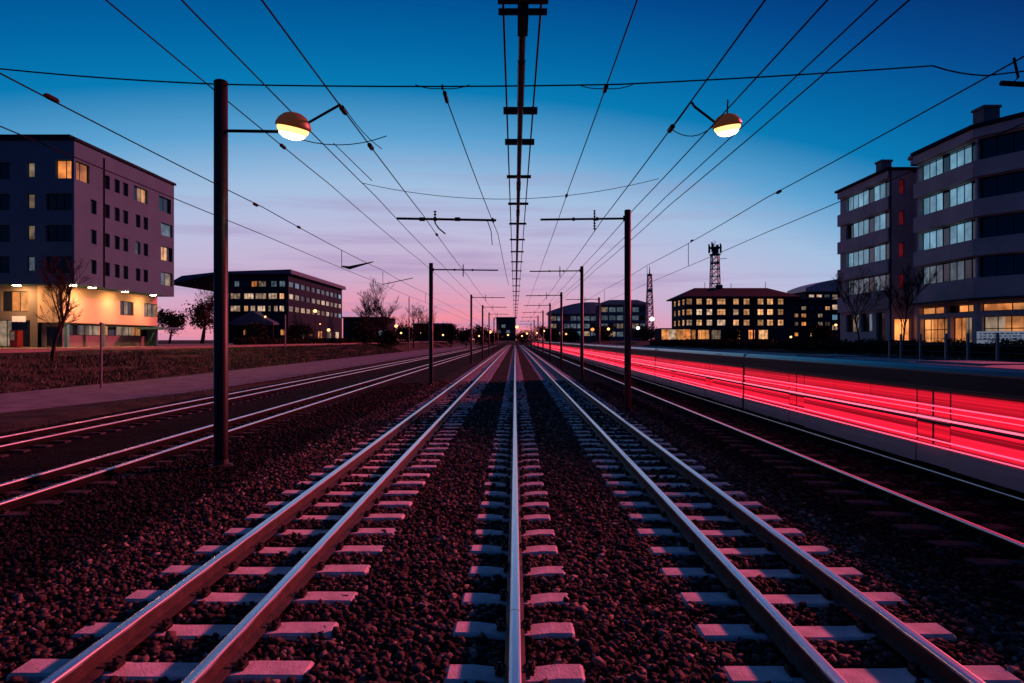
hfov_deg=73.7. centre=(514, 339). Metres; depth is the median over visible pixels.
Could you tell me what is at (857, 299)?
bare tree
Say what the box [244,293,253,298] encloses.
window
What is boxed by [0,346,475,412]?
road
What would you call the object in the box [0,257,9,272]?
window
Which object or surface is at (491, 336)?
dark tree
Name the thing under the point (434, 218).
crossbar
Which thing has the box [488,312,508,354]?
catenary pole
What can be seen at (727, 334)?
bush
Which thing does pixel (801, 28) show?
overhead wire
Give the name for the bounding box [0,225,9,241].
window
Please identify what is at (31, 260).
window
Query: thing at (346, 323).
window
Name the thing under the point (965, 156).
window
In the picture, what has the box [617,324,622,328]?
window
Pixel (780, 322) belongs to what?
window
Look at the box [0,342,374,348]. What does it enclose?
pavement
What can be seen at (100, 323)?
post
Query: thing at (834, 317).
window
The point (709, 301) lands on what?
window
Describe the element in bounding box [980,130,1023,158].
window
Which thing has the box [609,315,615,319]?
window
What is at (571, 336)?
bush
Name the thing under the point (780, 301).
window
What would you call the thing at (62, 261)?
window
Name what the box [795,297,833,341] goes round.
office building
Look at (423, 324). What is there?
bare tree
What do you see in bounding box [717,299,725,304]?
window
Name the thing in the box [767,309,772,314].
window
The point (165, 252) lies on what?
window
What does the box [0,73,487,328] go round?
overhead line
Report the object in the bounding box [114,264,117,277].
window
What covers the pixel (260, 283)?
window
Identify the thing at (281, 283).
window
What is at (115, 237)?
window
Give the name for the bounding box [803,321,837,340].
bush
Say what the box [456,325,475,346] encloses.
dark tree
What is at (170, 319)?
dark tree
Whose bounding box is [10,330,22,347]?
vending machine
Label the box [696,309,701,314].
window
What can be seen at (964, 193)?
window
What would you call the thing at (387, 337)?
bush
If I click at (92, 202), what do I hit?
window
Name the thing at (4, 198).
window
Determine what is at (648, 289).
lattice mast
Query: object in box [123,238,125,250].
window
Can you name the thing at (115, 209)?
window
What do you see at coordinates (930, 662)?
railway track
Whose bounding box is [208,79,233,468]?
lamp pole
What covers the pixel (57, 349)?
kerb
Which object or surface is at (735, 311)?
window
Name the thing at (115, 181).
window
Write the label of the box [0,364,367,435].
track weeds
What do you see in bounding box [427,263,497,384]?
catenary pole
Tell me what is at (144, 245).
window
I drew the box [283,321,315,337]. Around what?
bush
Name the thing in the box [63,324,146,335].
window
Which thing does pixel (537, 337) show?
catenary pole
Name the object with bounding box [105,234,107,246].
window
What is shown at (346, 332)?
window
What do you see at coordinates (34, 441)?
railway track
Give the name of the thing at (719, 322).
window
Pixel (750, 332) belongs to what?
window
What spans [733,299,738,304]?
window
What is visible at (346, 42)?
sky
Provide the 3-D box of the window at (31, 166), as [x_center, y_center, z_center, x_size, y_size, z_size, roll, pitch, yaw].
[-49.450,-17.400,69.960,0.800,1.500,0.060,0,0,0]
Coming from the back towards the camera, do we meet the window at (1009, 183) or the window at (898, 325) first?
the window at (898, 325)
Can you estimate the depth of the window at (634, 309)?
300.16 m
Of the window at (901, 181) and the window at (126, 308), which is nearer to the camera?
the window at (901, 181)
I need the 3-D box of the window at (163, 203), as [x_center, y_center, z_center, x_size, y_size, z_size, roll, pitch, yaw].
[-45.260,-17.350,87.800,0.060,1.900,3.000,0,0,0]
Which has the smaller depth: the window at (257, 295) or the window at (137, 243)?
the window at (137, 243)
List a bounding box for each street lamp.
[227,103,340,139]
[691,99,741,136]
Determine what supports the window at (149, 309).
in the apartment building at (116, 231)
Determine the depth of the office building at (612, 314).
300.00 m
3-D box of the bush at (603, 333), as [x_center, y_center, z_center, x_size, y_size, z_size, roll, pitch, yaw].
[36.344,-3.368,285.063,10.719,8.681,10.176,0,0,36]
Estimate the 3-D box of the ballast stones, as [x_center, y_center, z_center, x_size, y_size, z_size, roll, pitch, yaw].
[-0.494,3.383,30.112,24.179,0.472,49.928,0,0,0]
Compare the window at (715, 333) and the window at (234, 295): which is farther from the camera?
the window at (715, 333)
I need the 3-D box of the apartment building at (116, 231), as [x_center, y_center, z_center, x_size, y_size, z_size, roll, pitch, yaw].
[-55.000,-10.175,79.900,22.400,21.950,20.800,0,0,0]
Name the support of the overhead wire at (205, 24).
attached to the catenary pole at (471, 297)
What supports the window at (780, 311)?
in the office building at (753, 313)
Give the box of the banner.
[977,330,1023,343]
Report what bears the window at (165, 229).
in the apartment building at (116, 231)
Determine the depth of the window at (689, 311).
200.24 m
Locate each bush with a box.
[242,321,270,337]
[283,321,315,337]
[349,321,380,344]
[372,328,400,349]
[390,321,419,344]
[557,325,579,342]
[590,322,613,340]
[632,322,656,340]
[719,325,743,339]
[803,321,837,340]
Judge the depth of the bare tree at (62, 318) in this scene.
52.73 m
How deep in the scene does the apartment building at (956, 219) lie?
60.30 m
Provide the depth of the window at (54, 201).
69.97 m
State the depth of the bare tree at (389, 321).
238.64 m
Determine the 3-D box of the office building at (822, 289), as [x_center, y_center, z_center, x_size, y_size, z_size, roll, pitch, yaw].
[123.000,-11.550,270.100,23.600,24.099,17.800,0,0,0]
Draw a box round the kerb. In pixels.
[0,341,454,352]
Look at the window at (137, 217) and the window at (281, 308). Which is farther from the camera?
the window at (281, 308)
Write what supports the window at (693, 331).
in the office building at (753, 313)
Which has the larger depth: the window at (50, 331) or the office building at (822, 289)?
the office building at (822, 289)
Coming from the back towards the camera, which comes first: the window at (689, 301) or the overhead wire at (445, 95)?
the window at (689, 301)
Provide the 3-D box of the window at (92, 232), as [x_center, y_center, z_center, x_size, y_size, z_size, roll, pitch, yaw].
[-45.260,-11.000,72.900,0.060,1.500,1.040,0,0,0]
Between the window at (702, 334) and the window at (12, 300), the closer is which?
the window at (12, 300)
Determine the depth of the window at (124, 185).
79.15 m
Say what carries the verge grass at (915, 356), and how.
on the ground at (14, 466)
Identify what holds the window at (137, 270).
in the apartment building at (116, 231)
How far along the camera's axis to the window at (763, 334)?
200.24 m
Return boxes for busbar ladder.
[498,0,548,327]
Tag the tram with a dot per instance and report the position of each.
(965, 417)
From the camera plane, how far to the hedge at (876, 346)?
58.91 m
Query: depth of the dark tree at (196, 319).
157.14 m
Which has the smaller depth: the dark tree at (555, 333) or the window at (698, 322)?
the window at (698, 322)
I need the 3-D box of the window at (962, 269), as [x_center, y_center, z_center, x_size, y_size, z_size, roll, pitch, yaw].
[38.410,-6.000,60.275,0.060,1.700,7.850,0,0,0]
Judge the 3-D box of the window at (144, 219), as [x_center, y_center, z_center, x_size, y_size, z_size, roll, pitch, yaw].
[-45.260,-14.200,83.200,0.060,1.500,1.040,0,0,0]
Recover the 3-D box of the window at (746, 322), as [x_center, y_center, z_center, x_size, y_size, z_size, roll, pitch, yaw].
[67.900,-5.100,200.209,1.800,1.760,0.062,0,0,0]
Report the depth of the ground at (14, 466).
23.04 m
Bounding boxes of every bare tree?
[28,254,91,360]
[192,282,242,343]
[351,293,386,342]
[356,292,383,326]
[360,273,399,329]
[375,308,395,330]
[397,303,428,346]
[415,309,437,338]
[827,266,884,341]
[873,266,939,339]
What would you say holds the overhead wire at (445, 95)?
hanging from the cross wire at (582, 85)
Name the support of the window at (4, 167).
in the apartment building at (116, 231)
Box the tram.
[533,341,1023,492]
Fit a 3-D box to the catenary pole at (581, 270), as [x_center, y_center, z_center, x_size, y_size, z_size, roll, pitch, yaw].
[3.627,-1.350,58.700,4.756,10.000,0.510,0,0,0]
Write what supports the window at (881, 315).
in the apartment building at (956, 219)
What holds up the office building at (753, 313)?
on the ground at (14, 466)
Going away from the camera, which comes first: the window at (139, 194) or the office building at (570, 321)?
the window at (139, 194)
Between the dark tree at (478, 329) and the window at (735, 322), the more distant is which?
the dark tree at (478, 329)
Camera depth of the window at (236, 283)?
170.15 m
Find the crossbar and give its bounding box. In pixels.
[397,211,495,244]
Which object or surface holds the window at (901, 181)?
in the apartment building at (956, 219)
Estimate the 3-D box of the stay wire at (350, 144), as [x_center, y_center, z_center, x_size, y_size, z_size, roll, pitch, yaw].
[-4.533,-5.649,19.269,2.006,1.520,2.858,0,0,39]
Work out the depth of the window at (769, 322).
200.24 m
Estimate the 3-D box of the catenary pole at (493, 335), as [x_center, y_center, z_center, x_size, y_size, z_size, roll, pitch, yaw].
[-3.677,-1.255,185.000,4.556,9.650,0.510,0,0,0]
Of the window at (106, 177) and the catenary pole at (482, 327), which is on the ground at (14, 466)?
the catenary pole at (482, 327)
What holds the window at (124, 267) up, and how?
in the apartment building at (116, 231)
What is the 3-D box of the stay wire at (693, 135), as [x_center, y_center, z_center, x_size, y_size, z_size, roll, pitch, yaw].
[4.899,-6.080,18.800,1.319,0.956,0.028,0,0,0]
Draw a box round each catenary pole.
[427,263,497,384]
[469,295,504,363]
[481,305,506,358]
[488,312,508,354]
[493,318,494,351]
[521,316,538,353]
[522,311,543,356]
[524,303,551,360]
[526,292,562,367]
[530,266,584,379]
[534,320,534,350]
[540,209,632,412]
[566,297,599,343]
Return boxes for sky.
[0,0,1023,339]
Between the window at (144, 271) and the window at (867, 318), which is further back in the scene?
the window at (144, 271)
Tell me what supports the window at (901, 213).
in the apartment building at (956, 219)
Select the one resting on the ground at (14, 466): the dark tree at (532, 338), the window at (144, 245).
the dark tree at (532, 338)
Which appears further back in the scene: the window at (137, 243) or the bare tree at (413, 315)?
the bare tree at (413, 315)
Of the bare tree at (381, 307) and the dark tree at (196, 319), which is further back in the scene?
the bare tree at (381, 307)
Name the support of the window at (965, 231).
in the apartment building at (956, 219)
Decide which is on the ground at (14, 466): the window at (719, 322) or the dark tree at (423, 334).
the dark tree at (423, 334)
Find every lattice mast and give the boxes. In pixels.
[645,266,654,340]
[708,242,726,287]
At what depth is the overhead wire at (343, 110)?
16.22 m
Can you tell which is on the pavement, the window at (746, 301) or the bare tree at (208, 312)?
the bare tree at (208, 312)
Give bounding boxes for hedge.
[232,336,377,344]
[649,338,1023,358]
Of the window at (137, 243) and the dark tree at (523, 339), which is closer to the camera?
the window at (137, 243)
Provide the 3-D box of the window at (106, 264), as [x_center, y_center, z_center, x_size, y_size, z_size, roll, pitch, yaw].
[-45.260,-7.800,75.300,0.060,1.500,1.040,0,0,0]
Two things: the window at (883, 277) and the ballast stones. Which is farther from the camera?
the window at (883, 277)
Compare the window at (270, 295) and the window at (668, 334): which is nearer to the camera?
the window at (270, 295)
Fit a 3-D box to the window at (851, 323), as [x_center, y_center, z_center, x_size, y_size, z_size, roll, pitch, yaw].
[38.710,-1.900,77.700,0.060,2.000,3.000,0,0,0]
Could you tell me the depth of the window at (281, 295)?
170.15 m
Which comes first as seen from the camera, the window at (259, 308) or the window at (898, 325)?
the window at (898, 325)
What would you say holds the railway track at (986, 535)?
on the ground at (14, 466)
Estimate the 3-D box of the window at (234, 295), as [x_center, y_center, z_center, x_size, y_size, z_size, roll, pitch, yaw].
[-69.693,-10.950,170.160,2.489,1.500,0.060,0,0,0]
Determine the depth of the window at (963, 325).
58.47 m
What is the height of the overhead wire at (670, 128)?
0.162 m
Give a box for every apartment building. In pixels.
[0,134,183,347]
[834,105,1023,344]
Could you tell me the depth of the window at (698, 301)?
200.24 m
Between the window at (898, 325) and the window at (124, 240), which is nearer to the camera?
the window at (898, 325)
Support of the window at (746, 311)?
in the office building at (753, 313)
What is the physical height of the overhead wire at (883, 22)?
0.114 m
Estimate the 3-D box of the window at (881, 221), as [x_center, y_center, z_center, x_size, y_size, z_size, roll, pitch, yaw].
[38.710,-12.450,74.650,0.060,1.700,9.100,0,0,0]
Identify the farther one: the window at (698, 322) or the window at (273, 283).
the window at (698, 322)
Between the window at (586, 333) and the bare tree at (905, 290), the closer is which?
the bare tree at (905, 290)
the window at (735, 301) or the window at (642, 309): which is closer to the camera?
the window at (735, 301)
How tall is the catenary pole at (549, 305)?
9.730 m
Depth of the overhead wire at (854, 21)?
17.86 m
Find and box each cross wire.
[0,65,1023,89]
[363,178,658,198]
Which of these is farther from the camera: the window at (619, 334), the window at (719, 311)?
the window at (619, 334)
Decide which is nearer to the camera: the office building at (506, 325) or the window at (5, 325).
the window at (5, 325)
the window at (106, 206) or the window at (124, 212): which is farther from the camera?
the window at (124, 212)
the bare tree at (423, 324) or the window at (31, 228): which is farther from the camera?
the bare tree at (423, 324)
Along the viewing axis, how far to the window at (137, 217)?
81.86 m
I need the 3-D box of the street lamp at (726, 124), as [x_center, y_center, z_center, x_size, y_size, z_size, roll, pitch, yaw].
[5.587,-6.117,18.902,1.337,1.007,0.786,0,0,21]
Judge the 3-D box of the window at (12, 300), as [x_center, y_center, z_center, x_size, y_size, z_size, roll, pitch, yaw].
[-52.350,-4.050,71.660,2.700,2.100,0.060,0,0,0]
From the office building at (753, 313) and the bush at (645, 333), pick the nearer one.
the office building at (753, 313)
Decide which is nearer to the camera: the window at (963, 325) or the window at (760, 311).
the window at (963, 325)
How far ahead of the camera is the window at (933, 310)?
62.67 m
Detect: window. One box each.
[0,163,9,178]
[0,194,9,209]
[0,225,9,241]
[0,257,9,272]
[0,320,29,346]
[3,291,27,310]
[28,163,34,176]
[28,194,34,207]
[28,225,34,239]
[28,257,34,270]
[47,194,71,209]
[47,225,71,241]
[47,257,71,272]
[47,327,61,346]
[57,160,70,177]
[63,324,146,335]
[71,160,86,182]
[91,200,93,213]
[91,230,93,243]
[91,260,93,273]
[105,176,107,188]
[105,205,107,217]
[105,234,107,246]
[105,263,107,275]
[114,179,117,192]
[114,208,117,220]
[114,236,117,248]
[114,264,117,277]
[120,301,132,315]
[123,183,125,195]
[123,211,125,223]
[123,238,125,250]
[123,266,125,278]
[134,186,145,203]
[136,215,138,226]
[136,242,138,253]
[136,268,138,280]
[143,217,145,229]
[143,243,145,255]
[143,270,145,281]
[144,303,155,316]
[159,196,168,213]
[161,223,170,236]
[161,246,170,261]
[161,272,170,285]
[230,293,239,298]
[230,306,239,311]
[234,281,238,286]
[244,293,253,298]
[251,281,256,286]
[255,293,265,298]
[257,306,264,311]
[258,281,265,286]
[268,293,276,298]
[271,281,276,286]
[279,281,284,286]
[279,293,283,298]
[279,306,283,311]
[344,321,350,326]
[344,330,350,335]
[584,316,589,320]
[584,331,589,335]
[601,307,607,311]
[601,315,607,319]
[609,307,615,311]
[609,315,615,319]
[609,324,615,328]
[617,307,622,311]
[617,315,622,319]
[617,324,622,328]
[617,332,622,336]
[632,307,638,311]
[632,315,638,319]
[640,307,646,311]
[661,329,690,339]
[687,299,691,304]
[687,309,691,314]
[687,320,691,325]
[692,330,695,338]
[696,299,701,304]
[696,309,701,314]
[696,320,701,325]
[698,330,708,338]
[707,299,711,304]
[707,309,711,314]
[707,320,711,325]
[712,330,720,338]
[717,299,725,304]
[717,309,725,314]
[717,320,725,325]
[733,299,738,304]
[733,309,738,314]
[733,320,738,325]
[744,299,749,304]
[744,309,749,314]
[744,320,749,325]
[748,330,754,338]
[758,299,763,304]
[758,309,763,314]
[758,320,763,325]
[759,330,767,338]
[767,299,772,304]
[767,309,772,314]
[767,320,772,325]
[778,299,783,304]
[778,309,783,314]
[778,320,783,325]
[832,315,837,319]
[848,182,888,210]
[848,212,888,238]
[848,243,888,266]
[848,274,888,294]
[848,314,858,331]
[863,313,871,331]
[879,312,884,342]
[895,318,909,340]
[899,179,903,193]
[899,211,903,224]
[899,243,903,256]
[899,274,903,288]
[923,142,974,179]
[923,181,974,214]
[923,220,974,249]
[923,258,974,284]
[923,307,943,314]
[924,318,946,342]
[950,304,972,312]
[955,317,971,342]
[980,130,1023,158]
[980,171,1023,197]
[980,212,1023,237]
[980,253,1023,276]
[983,302,1023,310]
[984,315,1023,330]
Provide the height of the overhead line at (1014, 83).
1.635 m
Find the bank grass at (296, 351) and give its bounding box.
[0,344,403,393]
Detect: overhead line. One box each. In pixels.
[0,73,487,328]
[544,56,1023,324]
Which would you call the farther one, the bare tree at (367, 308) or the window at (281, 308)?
the bare tree at (367, 308)
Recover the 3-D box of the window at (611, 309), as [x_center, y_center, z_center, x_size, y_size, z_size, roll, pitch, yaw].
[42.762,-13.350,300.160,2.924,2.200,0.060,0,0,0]
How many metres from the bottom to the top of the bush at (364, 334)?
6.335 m
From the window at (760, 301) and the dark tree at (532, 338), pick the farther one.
the dark tree at (532, 338)
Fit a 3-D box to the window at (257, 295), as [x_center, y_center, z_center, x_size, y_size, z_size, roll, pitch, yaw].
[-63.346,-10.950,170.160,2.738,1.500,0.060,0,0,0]
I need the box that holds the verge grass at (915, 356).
[616,344,1022,361]
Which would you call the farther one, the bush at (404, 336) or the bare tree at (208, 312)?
the bush at (404, 336)
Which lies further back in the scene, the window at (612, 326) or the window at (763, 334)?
the window at (612, 326)
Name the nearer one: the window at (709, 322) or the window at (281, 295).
the window at (281, 295)
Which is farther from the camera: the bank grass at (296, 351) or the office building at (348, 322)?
the office building at (348, 322)
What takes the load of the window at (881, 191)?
in the apartment building at (956, 219)
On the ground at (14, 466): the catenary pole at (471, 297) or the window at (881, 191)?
the catenary pole at (471, 297)
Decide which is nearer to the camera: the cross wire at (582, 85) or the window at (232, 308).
the cross wire at (582, 85)
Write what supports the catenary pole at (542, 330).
on the ground at (14, 466)
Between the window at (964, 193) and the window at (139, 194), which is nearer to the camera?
the window at (964, 193)
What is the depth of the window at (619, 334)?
300.16 m
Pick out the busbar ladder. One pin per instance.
(523, 11)
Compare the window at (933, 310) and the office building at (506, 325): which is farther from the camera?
the office building at (506, 325)
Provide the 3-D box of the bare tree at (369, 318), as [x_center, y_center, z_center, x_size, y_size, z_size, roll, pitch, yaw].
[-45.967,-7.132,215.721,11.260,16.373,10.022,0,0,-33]
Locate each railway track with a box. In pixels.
[0,345,490,457]
[0,345,499,518]
[6,345,511,682]
[444,345,585,682]
[518,345,1023,682]
[526,345,1023,590]
[531,345,1023,516]
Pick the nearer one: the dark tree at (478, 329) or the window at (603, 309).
the window at (603, 309)
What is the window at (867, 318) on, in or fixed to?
in the apartment building at (956, 219)
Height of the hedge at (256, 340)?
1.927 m
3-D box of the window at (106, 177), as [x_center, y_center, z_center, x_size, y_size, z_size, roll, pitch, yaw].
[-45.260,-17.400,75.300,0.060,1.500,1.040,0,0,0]
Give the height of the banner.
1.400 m
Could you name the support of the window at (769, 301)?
in the office building at (753, 313)
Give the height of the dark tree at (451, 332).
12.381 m
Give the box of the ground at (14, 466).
[0,340,1023,682]
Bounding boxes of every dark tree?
[157,307,186,343]
[178,296,212,342]
[417,323,441,342]
[439,321,466,347]
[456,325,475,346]
[472,323,487,346]
[484,329,500,345]
[513,330,532,344]
[526,322,547,342]
[536,326,547,339]
[544,328,559,341]
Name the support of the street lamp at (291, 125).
attached to the lamp pole at (220, 379)
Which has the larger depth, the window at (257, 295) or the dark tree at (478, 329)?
the dark tree at (478, 329)
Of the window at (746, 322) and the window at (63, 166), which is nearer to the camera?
the window at (63, 166)
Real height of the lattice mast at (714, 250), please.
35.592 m
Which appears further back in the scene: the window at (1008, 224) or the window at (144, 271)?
the window at (144, 271)
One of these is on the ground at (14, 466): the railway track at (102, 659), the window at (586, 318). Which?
the railway track at (102, 659)
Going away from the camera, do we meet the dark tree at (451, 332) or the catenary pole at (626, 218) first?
the catenary pole at (626, 218)
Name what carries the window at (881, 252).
in the apartment building at (956, 219)
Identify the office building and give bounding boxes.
[174,269,345,342]
[342,317,397,338]
[412,323,455,340]
[495,317,516,340]
[546,302,597,340]
[594,300,649,340]
[655,282,801,340]
[787,279,839,339]
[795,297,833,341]
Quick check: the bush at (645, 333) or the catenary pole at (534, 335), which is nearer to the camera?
the catenary pole at (534, 335)
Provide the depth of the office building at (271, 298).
170.17 m
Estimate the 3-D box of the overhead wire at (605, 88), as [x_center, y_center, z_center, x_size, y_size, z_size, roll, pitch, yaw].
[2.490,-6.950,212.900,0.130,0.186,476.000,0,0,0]
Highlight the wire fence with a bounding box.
[888,333,1023,361]
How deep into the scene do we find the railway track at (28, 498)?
19.85 m
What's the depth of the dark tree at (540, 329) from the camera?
357.89 m
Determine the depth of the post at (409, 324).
189.99 m
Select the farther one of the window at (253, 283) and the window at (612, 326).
the window at (612, 326)
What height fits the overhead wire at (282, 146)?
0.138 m
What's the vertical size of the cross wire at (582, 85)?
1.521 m
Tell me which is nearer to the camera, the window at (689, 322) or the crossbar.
the crossbar
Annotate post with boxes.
[99,322,102,387]
[284,314,285,346]
[409,297,409,351]
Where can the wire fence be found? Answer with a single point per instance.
(945, 351)
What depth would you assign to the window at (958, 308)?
58.74 m
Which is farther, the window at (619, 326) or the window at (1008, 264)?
the window at (619, 326)
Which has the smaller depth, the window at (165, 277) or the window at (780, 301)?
the window at (165, 277)
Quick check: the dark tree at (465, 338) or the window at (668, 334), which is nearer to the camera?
the window at (668, 334)
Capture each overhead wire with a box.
[105,0,496,324]
[181,0,478,302]
[261,0,500,320]
[443,89,508,284]
[519,0,637,327]
[523,0,765,328]
[526,0,827,327]
[529,0,909,327]
[533,0,877,322]
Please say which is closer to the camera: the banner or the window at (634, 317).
the banner
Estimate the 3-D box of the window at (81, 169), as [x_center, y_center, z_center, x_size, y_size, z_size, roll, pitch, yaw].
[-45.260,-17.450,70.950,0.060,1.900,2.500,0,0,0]
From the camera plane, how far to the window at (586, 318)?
325.18 m
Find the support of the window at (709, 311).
in the office building at (753, 313)
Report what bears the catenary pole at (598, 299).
on the ground at (14, 466)
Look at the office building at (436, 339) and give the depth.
330.00 m
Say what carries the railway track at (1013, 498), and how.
on the ground at (14, 466)
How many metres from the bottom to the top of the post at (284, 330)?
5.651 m
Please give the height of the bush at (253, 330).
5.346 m
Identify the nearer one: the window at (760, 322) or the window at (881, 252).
the window at (881, 252)
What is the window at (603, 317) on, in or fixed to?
in the office building at (612, 314)
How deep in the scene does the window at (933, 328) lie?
62.38 m
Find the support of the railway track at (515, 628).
on the ground at (14, 466)
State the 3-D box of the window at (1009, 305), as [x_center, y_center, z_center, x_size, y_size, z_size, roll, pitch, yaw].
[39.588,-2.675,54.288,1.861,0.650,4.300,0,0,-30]
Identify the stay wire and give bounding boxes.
[300,113,386,180]
[673,103,712,136]
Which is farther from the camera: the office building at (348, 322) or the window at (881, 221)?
the office building at (348, 322)
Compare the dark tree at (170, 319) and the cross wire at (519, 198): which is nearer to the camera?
the cross wire at (519, 198)
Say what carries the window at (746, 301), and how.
in the office building at (753, 313)
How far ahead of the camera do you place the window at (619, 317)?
300.16 m
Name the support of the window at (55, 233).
in the apartment building at (116, 231)
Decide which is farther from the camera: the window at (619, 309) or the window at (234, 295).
the window at (619, 309)
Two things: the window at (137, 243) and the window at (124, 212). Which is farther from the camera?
the window at (137, 243)
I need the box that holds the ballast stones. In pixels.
[0,380,1023,682]
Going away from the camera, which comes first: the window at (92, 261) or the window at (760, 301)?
the window at (92, 261)
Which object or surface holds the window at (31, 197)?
in the apartment building at (116, 231)
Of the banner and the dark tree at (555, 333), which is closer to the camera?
the banner
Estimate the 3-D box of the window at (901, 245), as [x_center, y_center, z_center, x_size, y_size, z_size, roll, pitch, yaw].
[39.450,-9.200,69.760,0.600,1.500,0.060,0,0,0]
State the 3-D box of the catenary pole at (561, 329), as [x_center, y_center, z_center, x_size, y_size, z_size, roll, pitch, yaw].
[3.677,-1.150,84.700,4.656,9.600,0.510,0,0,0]
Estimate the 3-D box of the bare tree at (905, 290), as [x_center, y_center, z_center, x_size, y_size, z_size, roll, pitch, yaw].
[33.988,-3.033,60.444,5.082,7.294,4.552,0,0,0]

